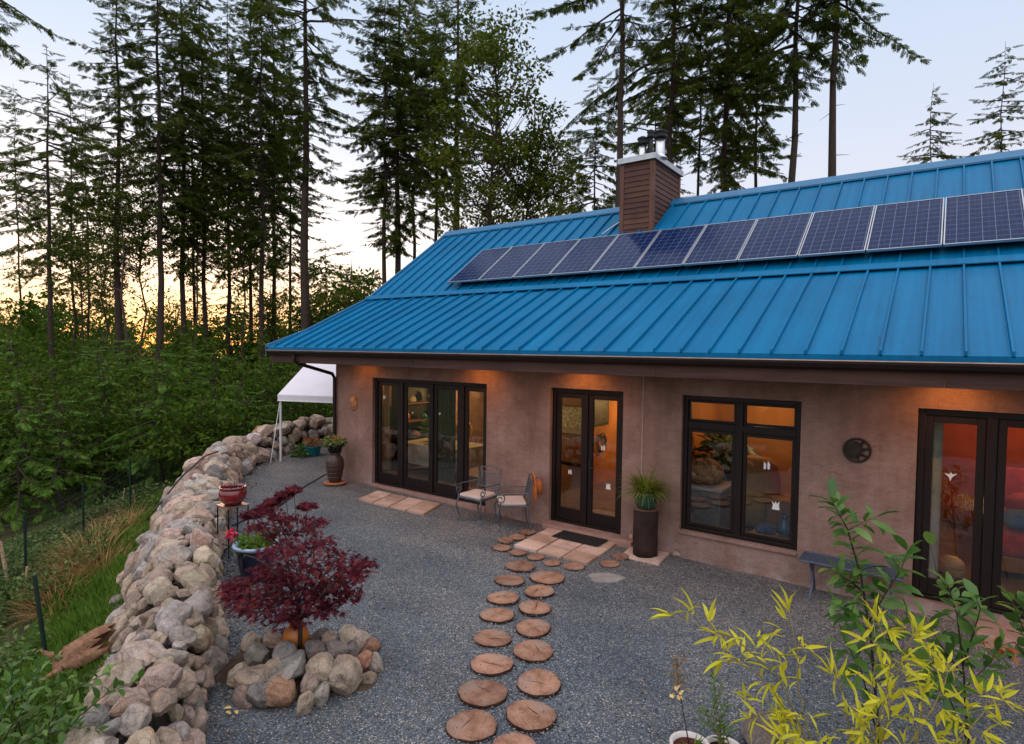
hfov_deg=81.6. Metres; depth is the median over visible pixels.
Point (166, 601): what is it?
boulder
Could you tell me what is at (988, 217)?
solar panel
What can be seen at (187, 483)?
boulder
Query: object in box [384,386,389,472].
curtain
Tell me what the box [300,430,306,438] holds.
boulder
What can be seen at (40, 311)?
young conifer
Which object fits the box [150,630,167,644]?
boulder
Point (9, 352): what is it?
young conifer
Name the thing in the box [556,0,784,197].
conifer tree
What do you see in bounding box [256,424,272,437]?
boulder
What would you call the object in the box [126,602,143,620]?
boulder
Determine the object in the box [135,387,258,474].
leafy bush
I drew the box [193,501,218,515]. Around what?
boulder
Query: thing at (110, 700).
boulder
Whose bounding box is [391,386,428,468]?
display cabinet
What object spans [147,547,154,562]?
boulder
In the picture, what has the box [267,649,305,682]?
boulder
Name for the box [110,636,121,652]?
boulder
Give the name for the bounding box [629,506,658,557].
stump pedestal
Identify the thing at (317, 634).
boulder
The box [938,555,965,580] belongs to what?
globe ornament
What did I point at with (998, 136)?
young fir
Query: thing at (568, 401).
cupboard door
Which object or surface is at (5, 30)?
conifer tree
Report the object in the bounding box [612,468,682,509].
potted plant
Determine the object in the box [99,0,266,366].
conifer tree
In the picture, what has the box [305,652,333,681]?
boulder
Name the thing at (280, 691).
boulder
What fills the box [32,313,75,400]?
young conifer
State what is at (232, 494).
red pot
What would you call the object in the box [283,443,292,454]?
boulder
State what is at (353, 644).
boulder
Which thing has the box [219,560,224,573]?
boulder
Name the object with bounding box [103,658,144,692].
boulder
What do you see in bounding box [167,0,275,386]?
conifer tree
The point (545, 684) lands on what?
log slice
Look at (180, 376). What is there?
young conifer
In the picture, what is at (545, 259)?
solar panel
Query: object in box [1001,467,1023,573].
bed
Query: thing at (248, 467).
boulder
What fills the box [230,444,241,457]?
boulder
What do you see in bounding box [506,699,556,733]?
log slice
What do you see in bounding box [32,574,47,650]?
fence post
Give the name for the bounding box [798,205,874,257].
solar panel
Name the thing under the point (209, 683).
boulder
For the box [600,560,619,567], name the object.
log slice
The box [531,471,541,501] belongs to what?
straw hat
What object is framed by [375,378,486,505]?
french door
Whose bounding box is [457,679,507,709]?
log slice
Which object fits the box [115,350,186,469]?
young conifer
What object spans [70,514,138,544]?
dry grass tuft
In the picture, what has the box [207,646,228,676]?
boulder
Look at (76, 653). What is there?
driftwood stump
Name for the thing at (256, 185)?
conifer tree
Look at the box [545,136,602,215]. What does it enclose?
conifer tree
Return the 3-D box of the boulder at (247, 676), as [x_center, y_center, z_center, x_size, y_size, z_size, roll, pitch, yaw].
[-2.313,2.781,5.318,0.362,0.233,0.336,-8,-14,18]
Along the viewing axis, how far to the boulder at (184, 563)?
6.74 m
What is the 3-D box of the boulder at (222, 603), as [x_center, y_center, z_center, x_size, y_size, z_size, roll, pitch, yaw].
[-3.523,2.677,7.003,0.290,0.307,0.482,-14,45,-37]
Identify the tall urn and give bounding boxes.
[325,452,343,482]
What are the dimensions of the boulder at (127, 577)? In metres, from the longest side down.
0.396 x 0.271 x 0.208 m
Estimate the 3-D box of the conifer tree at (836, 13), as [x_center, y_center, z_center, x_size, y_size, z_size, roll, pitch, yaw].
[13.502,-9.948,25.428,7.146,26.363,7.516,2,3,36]
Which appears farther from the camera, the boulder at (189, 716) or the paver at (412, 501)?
the paver at (412, 501)
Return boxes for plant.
[225,527,279,581]
[287,443,311,457]
[418,417,428,440]
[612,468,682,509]
[693,433,760,480]
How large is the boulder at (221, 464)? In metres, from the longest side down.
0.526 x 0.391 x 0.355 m
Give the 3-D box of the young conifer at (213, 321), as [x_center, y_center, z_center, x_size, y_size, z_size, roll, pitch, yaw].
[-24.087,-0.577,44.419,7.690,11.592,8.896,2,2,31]
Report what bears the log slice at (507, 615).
on the gravel yard at (356, 523)
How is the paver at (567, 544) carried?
on the gravel yard at (356, 523)
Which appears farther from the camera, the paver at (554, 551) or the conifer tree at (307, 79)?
the conifer tree at (307, 79)
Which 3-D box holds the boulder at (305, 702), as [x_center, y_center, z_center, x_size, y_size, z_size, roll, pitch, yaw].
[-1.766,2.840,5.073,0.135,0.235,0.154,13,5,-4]
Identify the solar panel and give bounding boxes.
[448,247,511,282]
[479,243,544,280]
[513,239,579,278]
[549,234,618,275]
[590,230,660,272]
[634,225,706,269]
[683,219,756,265]
[737,212,812,261]
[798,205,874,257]
[866,198,943,251]
[943,189,1023,246]
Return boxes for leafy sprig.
[0,643,77,741]
[0,656,83,743]
[27,664,144,743]
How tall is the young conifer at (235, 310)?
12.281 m
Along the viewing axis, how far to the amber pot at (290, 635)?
5.69 m
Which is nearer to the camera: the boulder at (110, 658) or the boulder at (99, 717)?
the boulder at (99, 717)
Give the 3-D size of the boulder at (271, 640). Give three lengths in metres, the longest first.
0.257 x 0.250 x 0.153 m
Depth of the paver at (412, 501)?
11.82 m
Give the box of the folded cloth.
[755,523,775,533]
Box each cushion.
[691,458,724,483]
[1004,493,1023,509]
[1004,509,1023,530]
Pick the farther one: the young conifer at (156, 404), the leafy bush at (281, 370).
the leafy bush at (281, 370)
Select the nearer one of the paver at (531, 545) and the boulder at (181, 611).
the boulder at (181, 611)
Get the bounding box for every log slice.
[446,710,496,743]
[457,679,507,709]
[470,653,513,676]
[473,629,511,648]
[479,607,513,624]
[487,591,518,606]
[492,544,510,551]
[492,732,535,743]
[494,574,523,587]
[497,537,512,544]
[504,560,534,572]
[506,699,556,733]
[509,534,525,540]
[509,549,526,556]
[513,640,552,663]
[516,619,550,638]
[517,669,560,698]
[518,600,550,617]
[520,529,535,535]
[525,584,554,599]
[527,553,544,560]
[529,571,564,585]
[543,559,560,566]
[563,562,584,570]
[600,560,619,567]
[611,553,628,560]
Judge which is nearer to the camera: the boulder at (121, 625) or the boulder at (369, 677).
the boulder at (369, 677)
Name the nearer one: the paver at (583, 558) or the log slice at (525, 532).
the paver at (583, 558)
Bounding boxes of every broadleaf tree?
[32,177,127,359]
[60,91,165,384]
[87,139,179,361]
[129,290,211,364]
[157,128,244,362]
[196,127,288,384]
[225,283,300,370]
[284,281,349,336]
[305,264,373,324]
[415,0,570,237]
[467,110,583,226]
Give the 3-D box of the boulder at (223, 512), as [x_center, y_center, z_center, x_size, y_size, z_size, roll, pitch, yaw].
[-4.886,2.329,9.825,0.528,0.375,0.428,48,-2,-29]
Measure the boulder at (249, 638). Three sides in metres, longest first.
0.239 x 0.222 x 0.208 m
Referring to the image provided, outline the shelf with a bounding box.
[751,527,788,538]
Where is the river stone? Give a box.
[670,551,680,556]
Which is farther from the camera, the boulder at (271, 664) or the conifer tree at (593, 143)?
the conifer tree at (593, 143)
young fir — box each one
[896,83,965,163]
[962,41,1023,156]
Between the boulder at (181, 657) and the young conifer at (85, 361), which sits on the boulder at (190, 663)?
the boulder at (181, 657)
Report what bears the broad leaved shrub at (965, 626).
on the gravel yard at (356, 523)
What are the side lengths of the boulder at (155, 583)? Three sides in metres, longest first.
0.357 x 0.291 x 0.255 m
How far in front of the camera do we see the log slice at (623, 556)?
8.97 m
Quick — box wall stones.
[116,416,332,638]
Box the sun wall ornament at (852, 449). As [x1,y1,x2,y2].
[843,438,871,462]
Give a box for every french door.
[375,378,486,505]
[551,388,623,533]
[912,408,1023,618]
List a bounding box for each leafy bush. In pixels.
[0,325,76,442]
[0,353,114,514]
[44,360,147,488]
[71,351,199,486]
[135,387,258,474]
[195,358,315,436]
[242,360,323,420]
[276,402,332,426]
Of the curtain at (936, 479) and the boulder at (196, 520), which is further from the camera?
the boulder at (196, 520)
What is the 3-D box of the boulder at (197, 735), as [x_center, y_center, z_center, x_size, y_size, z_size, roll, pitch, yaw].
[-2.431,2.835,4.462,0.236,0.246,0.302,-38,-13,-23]
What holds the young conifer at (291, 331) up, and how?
on the hillside
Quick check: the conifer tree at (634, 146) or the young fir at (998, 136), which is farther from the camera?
the conifer tree at (634, 146)
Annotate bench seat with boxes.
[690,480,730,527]
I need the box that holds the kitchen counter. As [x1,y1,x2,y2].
[561,427,580,466]
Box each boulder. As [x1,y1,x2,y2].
[63,723,108,743]
[75,705,113,727]
[81,685,103,715]
[87,736,118,743]
[89,659,121,689]
[91,692,105,707]
[101,687,129,707]
[101,717,121,735]
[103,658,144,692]
[105,604,125,628]
[105,653,116,662]
[108,687,150,718]
[109,594,122,605]
[109,614,127,641]
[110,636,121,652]
[114,612,126,625]
[116,570,124,584]
[119,626,135,645]
[119,702,151,737]
[120,639,166,671]
[121,573,132,588]
[121,576,133,601]
[121,635,146,662]
[122,631,135,646]
[124,551,138,577]
[125,589,138,611]
[125,726,159,743]
[126,579,139,595]
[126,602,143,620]
[127,631,142,644]
[129,615,139,629]
[132,561,138,573]
[132,562,147,581]
[134,592,143,601]
[134,597,152,611]
[135,626,144,634]
[135,629,155,639]
[136,530,151,544]
[136,543,144,551]
[136,568,175,594]
[136,661,182,697]
[138,546,145,564]
[139,606,163,625]
[140,632,152,638]
[141,563,153,578]
[143,534,158,561]
[143,576,171,604]
[144,614,156,629]
[145,533,155,544]
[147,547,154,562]
[149,509,161,529]
[150,585,179,606]
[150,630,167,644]
[150,687,177,717]
[151,538,179,566]
[152,514,166,533]
[152,656,174,665]
[153,512,161,522]
[153,561,174,570]
[154,600,192,628]
[155,528,183,547]
[155,726,182,743]
[156,648,188,666]
[157,545,192,562]
[157,617,181,645]
[159,513,180,529]
[160,492,173,508]
[161,486,170,497]
[161,597,172,605]
[165,494,192,512]
[166,517,193,528]
[166,721,190,741]
[167,480,185,493]
[167,704,183,722]
[168,625,196,647]
[170,490,193,500]
[172,557,183,565]
[172,640,186,650]
[174,564,197,583]
[174,670,196,699]
[175,501,195,511]
[175,535,183,539]
[175,561,192,569]
[176,509,189,517]
[176,588,191,598]
[177,539,189,545]
[179,569,212,588]
[181,653,195,667]
[182,456,208,473]
[182,685,200,706]
[182,704,195,727]
[183,469,203,480]
[183,479,192,487]
[183,508,213,526]
[183,523,207,534]
[183,618,200,628]
[183,666,195,676]
[183,740,192,743]
[184,534,190,540]
[184,590,214,619]
[186,583,210,598]
[187,546,197,552]
[188,478,209,489]
[188,728,205,743]
[189,483,206,491]
[189,609,205,625]
[189,624,212,652]
[190,528,213,549]
[190,655,204,670]
[191,494,211,502]
[191,707,208,732]
[192,473,202,479]
[192,504,208,509]
[192,518,200,522]
[192,545,218,569]
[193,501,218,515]
[193,694,205,709]
[194,489,219,500]
[194,670,206,685]
[198,563,215,588]
[200,650,212,664]
[200,664,214,689]
[200,687,207,702]
[202,476,222,485]
[203,449,223,459]
[203,459,227,472]
[203,521,213,535]
[204,617,218,635]
[205,464,226,480]
[205,482,219,489]
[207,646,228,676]
[208,457,227,463]
[209,600,218,617]
[210,441,225,446]
[212,446,227,454]
[212,544,221,557]
[213,501,232,519]
[213,582,224,609]
[213,633,229,652]
[214,517,225,531]
[214,538,222,555]
[214,553,220,565]
[214,567,219,577]
[214,616,228,637]
[216,445,233,454]
[216,528,227,549]
[217,575,226,586]
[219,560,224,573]
[219,609,225,620]
[222,436,242,445]
[226,461,233,469]
[226,661,248,686]
[228,457,241,473]
[228,470,238,482]
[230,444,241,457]
[232,686,252,708]
[234,665,268,687]
[238,473,242,481]
[239,631,262,653]
[241,442,251,455]
[241,458,252,465]
[242,459,253,475]
[244,642,270,665]
[246,433,261,445]
[246,441,257,453]
[246,681,267,708]
[251,453,256,466]
[255,453,262,463]
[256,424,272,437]
[256,446,269,462]
[259,436,269,445]
[263,629,282,648]
[264,657,281,672]
[265,675,296,707]
[266,447,278,459]
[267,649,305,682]
[272,441,278,449]
[272,640,296,659]
[273,423,290,435]
[276,436,287,445]
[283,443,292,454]
[287,435,294,444]
[290,428,300,441]
[293,419,306,429]
[296,690,313,716]
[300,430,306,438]
[300,671,319,693]
[304,639,325,660]
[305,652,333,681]
[307,414,325,426]
[307,429,318,441]
[309,419,317,429]
[309,627,328,639]
[313,681,329,706]
[321,426,327,434]
[321,631,335,646]
[325,639,351,658]
[326,424,332,438]
[329,654,362,695]
[337,624,355,643]
[346,640,358,656]
[355,629,370,650]
[356,650,372,670]
[360,637,380,652]
[361,671,376,683]
[367,651,383,671]
[740,710,782,743]
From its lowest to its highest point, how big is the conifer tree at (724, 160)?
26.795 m
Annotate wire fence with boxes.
[0,447,177,594]
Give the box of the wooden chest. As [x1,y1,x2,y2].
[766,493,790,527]
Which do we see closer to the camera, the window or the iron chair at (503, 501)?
the window
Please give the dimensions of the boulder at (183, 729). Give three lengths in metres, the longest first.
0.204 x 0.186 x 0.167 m
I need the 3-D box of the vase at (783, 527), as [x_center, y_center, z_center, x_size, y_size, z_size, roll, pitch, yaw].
[4.074,2.292,8.853,0.240,0.328,0.238,2,3,36]
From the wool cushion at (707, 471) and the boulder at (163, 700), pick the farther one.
the wool cushion at (707, 471)
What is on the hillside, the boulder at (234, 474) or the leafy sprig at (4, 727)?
the leafy sprig at (4, 727)
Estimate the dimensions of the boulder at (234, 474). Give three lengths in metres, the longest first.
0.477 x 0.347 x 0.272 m
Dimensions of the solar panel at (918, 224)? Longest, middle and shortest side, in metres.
1.600 x 0.930 x 0.180 m
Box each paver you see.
[358,495,381,503]
[369,491,391,497]
[374,498,397,507]
[384,494,406,501]
[390,502,414,511]
[400,497,423,504]
[407,505,431,514]
[417,500,439,509]
[514,539,547,552]
[527,533,558,544]
[538,545,571,558]
[539,528,560,538]
[550,538,582,550]
[563,550,597,564]
[575,544,607,556]
[598,541,615,549]
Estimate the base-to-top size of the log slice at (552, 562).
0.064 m
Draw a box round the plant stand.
[216,502,249,558]
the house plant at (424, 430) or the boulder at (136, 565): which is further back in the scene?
the house plant at (424, 430)
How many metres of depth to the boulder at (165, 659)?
4.65 m
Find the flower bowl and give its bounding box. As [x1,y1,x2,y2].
[321,434,348,452]
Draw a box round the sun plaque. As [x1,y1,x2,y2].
[349,395,357,410]
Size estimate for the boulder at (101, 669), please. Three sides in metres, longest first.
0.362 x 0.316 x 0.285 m
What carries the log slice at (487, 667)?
on the gravel yard at (356, 523)
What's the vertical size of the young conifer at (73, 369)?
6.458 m
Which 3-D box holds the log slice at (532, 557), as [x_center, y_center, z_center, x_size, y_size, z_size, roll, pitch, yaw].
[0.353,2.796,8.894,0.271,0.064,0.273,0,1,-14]
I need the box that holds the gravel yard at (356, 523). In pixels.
[202,446,1023,743]
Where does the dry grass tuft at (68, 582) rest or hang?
on the hillside
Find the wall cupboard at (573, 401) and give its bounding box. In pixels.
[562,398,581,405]
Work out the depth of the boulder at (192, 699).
4.73 m
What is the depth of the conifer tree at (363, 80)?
33.22 m
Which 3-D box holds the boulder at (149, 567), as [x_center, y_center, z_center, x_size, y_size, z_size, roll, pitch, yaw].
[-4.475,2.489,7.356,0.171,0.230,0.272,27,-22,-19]
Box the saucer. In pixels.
[323,480,346,485]
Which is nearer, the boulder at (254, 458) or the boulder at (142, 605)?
the boulder at (142, 605)
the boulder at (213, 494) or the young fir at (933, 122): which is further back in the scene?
the young fir at (933, 122)
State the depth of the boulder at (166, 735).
4.03 m
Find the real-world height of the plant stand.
0.740 m
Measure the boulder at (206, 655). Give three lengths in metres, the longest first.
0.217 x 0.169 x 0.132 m
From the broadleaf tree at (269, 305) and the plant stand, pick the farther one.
the broadleaf tree at (269, 305)
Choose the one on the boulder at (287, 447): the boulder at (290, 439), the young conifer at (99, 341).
the boulder at (290, 439)
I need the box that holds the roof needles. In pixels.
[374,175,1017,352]
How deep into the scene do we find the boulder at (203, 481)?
10.59 m
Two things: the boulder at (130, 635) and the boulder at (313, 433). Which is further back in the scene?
the boulder at (313, 433)
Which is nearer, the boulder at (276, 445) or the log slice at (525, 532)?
the log slice at (525, 532)
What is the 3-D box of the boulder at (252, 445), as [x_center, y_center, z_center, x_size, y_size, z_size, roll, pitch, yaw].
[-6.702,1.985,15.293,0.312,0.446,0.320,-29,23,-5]
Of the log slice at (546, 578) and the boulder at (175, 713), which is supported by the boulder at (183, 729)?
the boulder at (175, 713)
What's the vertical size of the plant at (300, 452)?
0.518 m
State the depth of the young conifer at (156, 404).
16.97 m
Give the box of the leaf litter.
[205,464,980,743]
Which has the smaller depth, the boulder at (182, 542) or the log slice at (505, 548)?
the boulder at (182, 542)
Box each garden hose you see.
[152,451,218,512]
[232,473,326,525]
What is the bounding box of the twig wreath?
[596,433,606,452]
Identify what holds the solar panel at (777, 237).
attached to the house
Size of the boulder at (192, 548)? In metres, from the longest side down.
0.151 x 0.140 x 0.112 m
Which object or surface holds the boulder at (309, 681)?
on the gravel yard at (356, 523)
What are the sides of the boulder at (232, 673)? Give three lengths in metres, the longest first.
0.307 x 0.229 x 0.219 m
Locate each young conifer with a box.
[0,298,37,355]
[0,300,12,329]
[0,331,63,479]
[0,371,80,495]
[0,373,86,532]
[0,393,116,524]
[2,358,66,489]
[28,303,78,356]
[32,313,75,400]
[32,345,156,468]
[36,338,151,491]
[51,356,146,506]
[63,330,157,471]
[71,324,131,404]
[85,333,168,490]
[91,333,130,382]
[94,340,218,487]
[106,338,167,460]
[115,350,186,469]
[143,328,171,377]
[154,340,227,466]
[157,350,293,479]
[164,358,209,409]
[166,293,230,392]
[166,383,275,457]
[197,293,248,378]
[201,294,271,379]
[217,357,256,434]
[235,326,283,405]
[244,357,296,419]
[266,314,317,414]
[276,303,298,335]
[284,267,374,369]
[321,279,360,314]
[358,268,381,298]
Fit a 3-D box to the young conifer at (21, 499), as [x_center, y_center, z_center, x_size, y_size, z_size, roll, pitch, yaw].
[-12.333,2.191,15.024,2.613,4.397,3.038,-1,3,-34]
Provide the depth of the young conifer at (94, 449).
18.49 m
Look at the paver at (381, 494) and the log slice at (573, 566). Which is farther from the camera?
the paver at (381, 494)
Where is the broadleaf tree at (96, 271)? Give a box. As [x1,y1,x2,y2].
[58,161,137,344]
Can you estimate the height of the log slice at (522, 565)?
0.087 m
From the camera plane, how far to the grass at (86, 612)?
7.74 m
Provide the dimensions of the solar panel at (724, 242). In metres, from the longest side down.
1.600 x 0.930 x 0.180 m
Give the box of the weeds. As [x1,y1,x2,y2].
[0,480,172,743]
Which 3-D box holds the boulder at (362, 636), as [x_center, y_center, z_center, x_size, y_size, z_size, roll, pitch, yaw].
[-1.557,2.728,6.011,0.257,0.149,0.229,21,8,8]
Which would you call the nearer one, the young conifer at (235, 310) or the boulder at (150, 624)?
the boulder at (150, 624)
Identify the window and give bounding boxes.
[681,395,801,549]
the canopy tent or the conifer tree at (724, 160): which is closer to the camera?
the canopy tent
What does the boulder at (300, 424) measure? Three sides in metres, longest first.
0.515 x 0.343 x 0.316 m
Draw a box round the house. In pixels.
[265,129,1023,651]
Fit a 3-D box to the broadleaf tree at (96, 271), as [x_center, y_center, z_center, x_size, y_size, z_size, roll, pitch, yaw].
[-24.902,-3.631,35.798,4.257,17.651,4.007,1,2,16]
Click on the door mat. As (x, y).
(580, 538)
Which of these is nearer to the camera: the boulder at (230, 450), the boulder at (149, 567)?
the boulder at (149, 567)
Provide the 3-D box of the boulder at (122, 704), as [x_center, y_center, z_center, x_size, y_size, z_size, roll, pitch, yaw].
[-2.670,2.316,4.155,0.259,0.211,0.260,4,-7,-31]
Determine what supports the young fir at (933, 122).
on the hillside
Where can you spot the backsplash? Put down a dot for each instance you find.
(571, 416)
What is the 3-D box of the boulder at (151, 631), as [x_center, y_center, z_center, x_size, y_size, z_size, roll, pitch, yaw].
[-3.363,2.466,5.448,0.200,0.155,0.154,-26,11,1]
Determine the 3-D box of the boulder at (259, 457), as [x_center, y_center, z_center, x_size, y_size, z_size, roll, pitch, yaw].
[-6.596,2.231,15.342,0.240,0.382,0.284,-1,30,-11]
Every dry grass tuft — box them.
[2,572,92,627]
[7,561,95,605]
[19,549,112,594]
[21,527,125,577]
[35,512,147,575]
[50,539,137,590]
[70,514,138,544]
[92,500,156,528]
[106,495,157,519]
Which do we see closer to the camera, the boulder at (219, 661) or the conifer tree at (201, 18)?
the boulder at (219, 661)
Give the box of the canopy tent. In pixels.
[270,363,335,462]
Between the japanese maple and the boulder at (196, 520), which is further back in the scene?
the boulder at (196, 520)
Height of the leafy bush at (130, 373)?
5.105 m
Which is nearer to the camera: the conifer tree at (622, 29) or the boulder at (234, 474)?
the boulder at (234, 474)
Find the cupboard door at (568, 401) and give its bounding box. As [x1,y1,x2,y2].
[563,398,581,405]
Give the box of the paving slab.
[624,547,668,565]
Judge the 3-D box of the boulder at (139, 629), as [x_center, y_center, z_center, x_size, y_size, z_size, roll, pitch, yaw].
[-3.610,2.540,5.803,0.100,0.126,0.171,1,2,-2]
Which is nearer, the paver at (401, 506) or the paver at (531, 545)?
the paver at (531, 545)
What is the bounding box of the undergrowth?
[0,256,381,518]
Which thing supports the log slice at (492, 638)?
on the gravel yard at (356, 523)
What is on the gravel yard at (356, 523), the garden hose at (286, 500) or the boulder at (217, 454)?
the garden hose at (286, 500)
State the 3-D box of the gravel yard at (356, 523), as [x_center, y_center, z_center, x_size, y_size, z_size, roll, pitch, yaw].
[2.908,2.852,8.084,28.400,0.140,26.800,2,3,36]
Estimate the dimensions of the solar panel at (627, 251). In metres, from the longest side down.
1.600 x 0.930 x 0.180 m
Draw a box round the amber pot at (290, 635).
[282,621,309,648]
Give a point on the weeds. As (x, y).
(4, 649)
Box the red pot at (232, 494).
[218,478,246,505]
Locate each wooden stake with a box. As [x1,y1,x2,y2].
[0,541,9,586]
[24,566,27,588]
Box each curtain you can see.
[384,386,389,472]
[438,389,455,485]
[928,422,943,577]
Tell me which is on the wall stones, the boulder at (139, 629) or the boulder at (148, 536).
the boulder at (148, 536)
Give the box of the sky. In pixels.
[0,0,1023,357]
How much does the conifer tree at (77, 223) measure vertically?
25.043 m
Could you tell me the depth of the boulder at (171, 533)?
7.69 m
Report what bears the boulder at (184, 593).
on the boulder at (194, 588)
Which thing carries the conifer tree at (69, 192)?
on the hillside
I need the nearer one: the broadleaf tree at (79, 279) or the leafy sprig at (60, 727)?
the leafy sprig at (60, 727)
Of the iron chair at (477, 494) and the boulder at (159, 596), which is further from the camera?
the iron chair at (477, 494)
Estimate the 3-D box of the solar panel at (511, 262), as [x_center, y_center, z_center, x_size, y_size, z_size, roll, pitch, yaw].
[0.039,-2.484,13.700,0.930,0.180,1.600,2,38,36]
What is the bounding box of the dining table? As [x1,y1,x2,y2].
[408,438,482,481]
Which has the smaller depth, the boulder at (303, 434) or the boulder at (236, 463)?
the boulder at (236, 463)
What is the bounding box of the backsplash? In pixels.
[562,405,581,428]
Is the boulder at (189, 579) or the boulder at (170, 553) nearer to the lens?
the boulder at (189, 579)
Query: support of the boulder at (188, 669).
on the boulder at (192, 699)
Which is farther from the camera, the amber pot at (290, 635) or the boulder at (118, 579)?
the boulder at (118, 579)
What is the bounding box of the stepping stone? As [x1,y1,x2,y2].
[588,573,624,583]
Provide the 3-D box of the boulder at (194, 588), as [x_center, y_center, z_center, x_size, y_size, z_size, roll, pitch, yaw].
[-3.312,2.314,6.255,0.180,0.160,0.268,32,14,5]
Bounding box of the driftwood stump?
[39,623,116,682]
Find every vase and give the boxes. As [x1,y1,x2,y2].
[409,396,416,402]
[411,430,418,435]
[420,413,427,418]
[776,514,789,537]
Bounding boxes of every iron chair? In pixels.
[455,465,501,525]
[494,473,533,532]
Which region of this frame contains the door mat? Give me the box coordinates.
[552,530,607,546]
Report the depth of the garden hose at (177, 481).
11.08 m
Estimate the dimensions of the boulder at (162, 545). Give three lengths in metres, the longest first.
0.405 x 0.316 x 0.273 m
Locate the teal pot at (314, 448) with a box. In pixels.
[302,436,322,455]
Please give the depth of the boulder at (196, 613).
5.68 m
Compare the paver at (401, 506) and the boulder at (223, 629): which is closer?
the boulder at (223, 629)
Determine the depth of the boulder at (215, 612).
6.28 m
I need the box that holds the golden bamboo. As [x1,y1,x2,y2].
[647,585,1023,743]
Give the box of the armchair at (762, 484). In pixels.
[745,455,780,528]
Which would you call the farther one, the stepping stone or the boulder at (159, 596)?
the stepping stone
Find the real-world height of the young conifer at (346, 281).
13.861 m
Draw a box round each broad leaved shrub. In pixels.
[808,476,926,743]
[902,531,1012,743]
[965,586,1023,665]
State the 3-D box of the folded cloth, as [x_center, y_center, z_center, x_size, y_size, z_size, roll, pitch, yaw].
[3.870,2.378,9.031,0.331,0.138,0.330,2,3,36]
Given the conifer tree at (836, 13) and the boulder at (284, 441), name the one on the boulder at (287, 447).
the boulder at (284, 441)
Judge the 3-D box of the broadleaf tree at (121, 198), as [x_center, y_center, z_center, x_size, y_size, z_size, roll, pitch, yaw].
[-21.385,-5.367,33.023,4.709,20.406,4.963,1,2,-1]
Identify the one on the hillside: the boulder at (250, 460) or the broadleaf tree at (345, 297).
the broadleaf tree at (345, 297)
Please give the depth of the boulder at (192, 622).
5.51 m
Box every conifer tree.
[0,0,64,69]
[0,44,131,424]
[0,85,67,350]
[5,74,113,402]
[19,104,137,360]
[56,0,181,368]
[77,0,234,380]
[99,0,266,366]
[127,0,275,363]
[145,13,225,338]
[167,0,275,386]
[171,0,341,401]
[196,0,349,365]
[205,0,315,397]
[233,0,393,329]
[264,44,339,420]
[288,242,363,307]
[320,0,475,290]
[321,0,478,273]
[349,0,480,259]
[391,0,484,241]
[394,0,524,229]
[522,0,677,206]
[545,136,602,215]
[548,76,630,213]
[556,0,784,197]
[585,58,710,207]
[639,0,807,193]
[644,0,783,195]
[681,0,809,186]
[702,0,876,182]
[750,0,930,176]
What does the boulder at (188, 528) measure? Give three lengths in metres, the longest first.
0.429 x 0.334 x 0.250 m
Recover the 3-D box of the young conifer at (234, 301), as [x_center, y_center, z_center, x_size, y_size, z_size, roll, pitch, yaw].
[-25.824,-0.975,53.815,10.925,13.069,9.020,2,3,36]
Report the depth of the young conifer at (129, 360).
29.33 m
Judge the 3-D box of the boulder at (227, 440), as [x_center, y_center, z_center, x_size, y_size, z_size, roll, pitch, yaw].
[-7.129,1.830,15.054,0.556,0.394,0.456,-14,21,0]
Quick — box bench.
[798,551,903,619]
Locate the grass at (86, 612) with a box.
[0,482,174,743]
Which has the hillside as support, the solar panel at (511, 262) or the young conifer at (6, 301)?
the young conifer at (6, 301)
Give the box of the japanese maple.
[212,484,380,649]
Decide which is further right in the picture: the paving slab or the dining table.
the paving slab
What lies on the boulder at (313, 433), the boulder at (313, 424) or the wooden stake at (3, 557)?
the boulder at (313, 424)
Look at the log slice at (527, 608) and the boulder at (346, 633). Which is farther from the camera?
the log slice at (527, 608)
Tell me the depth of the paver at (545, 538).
9.71 m
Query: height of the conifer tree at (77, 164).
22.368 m
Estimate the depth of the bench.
7.59 m
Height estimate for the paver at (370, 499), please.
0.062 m
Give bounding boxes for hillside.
[0,423,247,708]

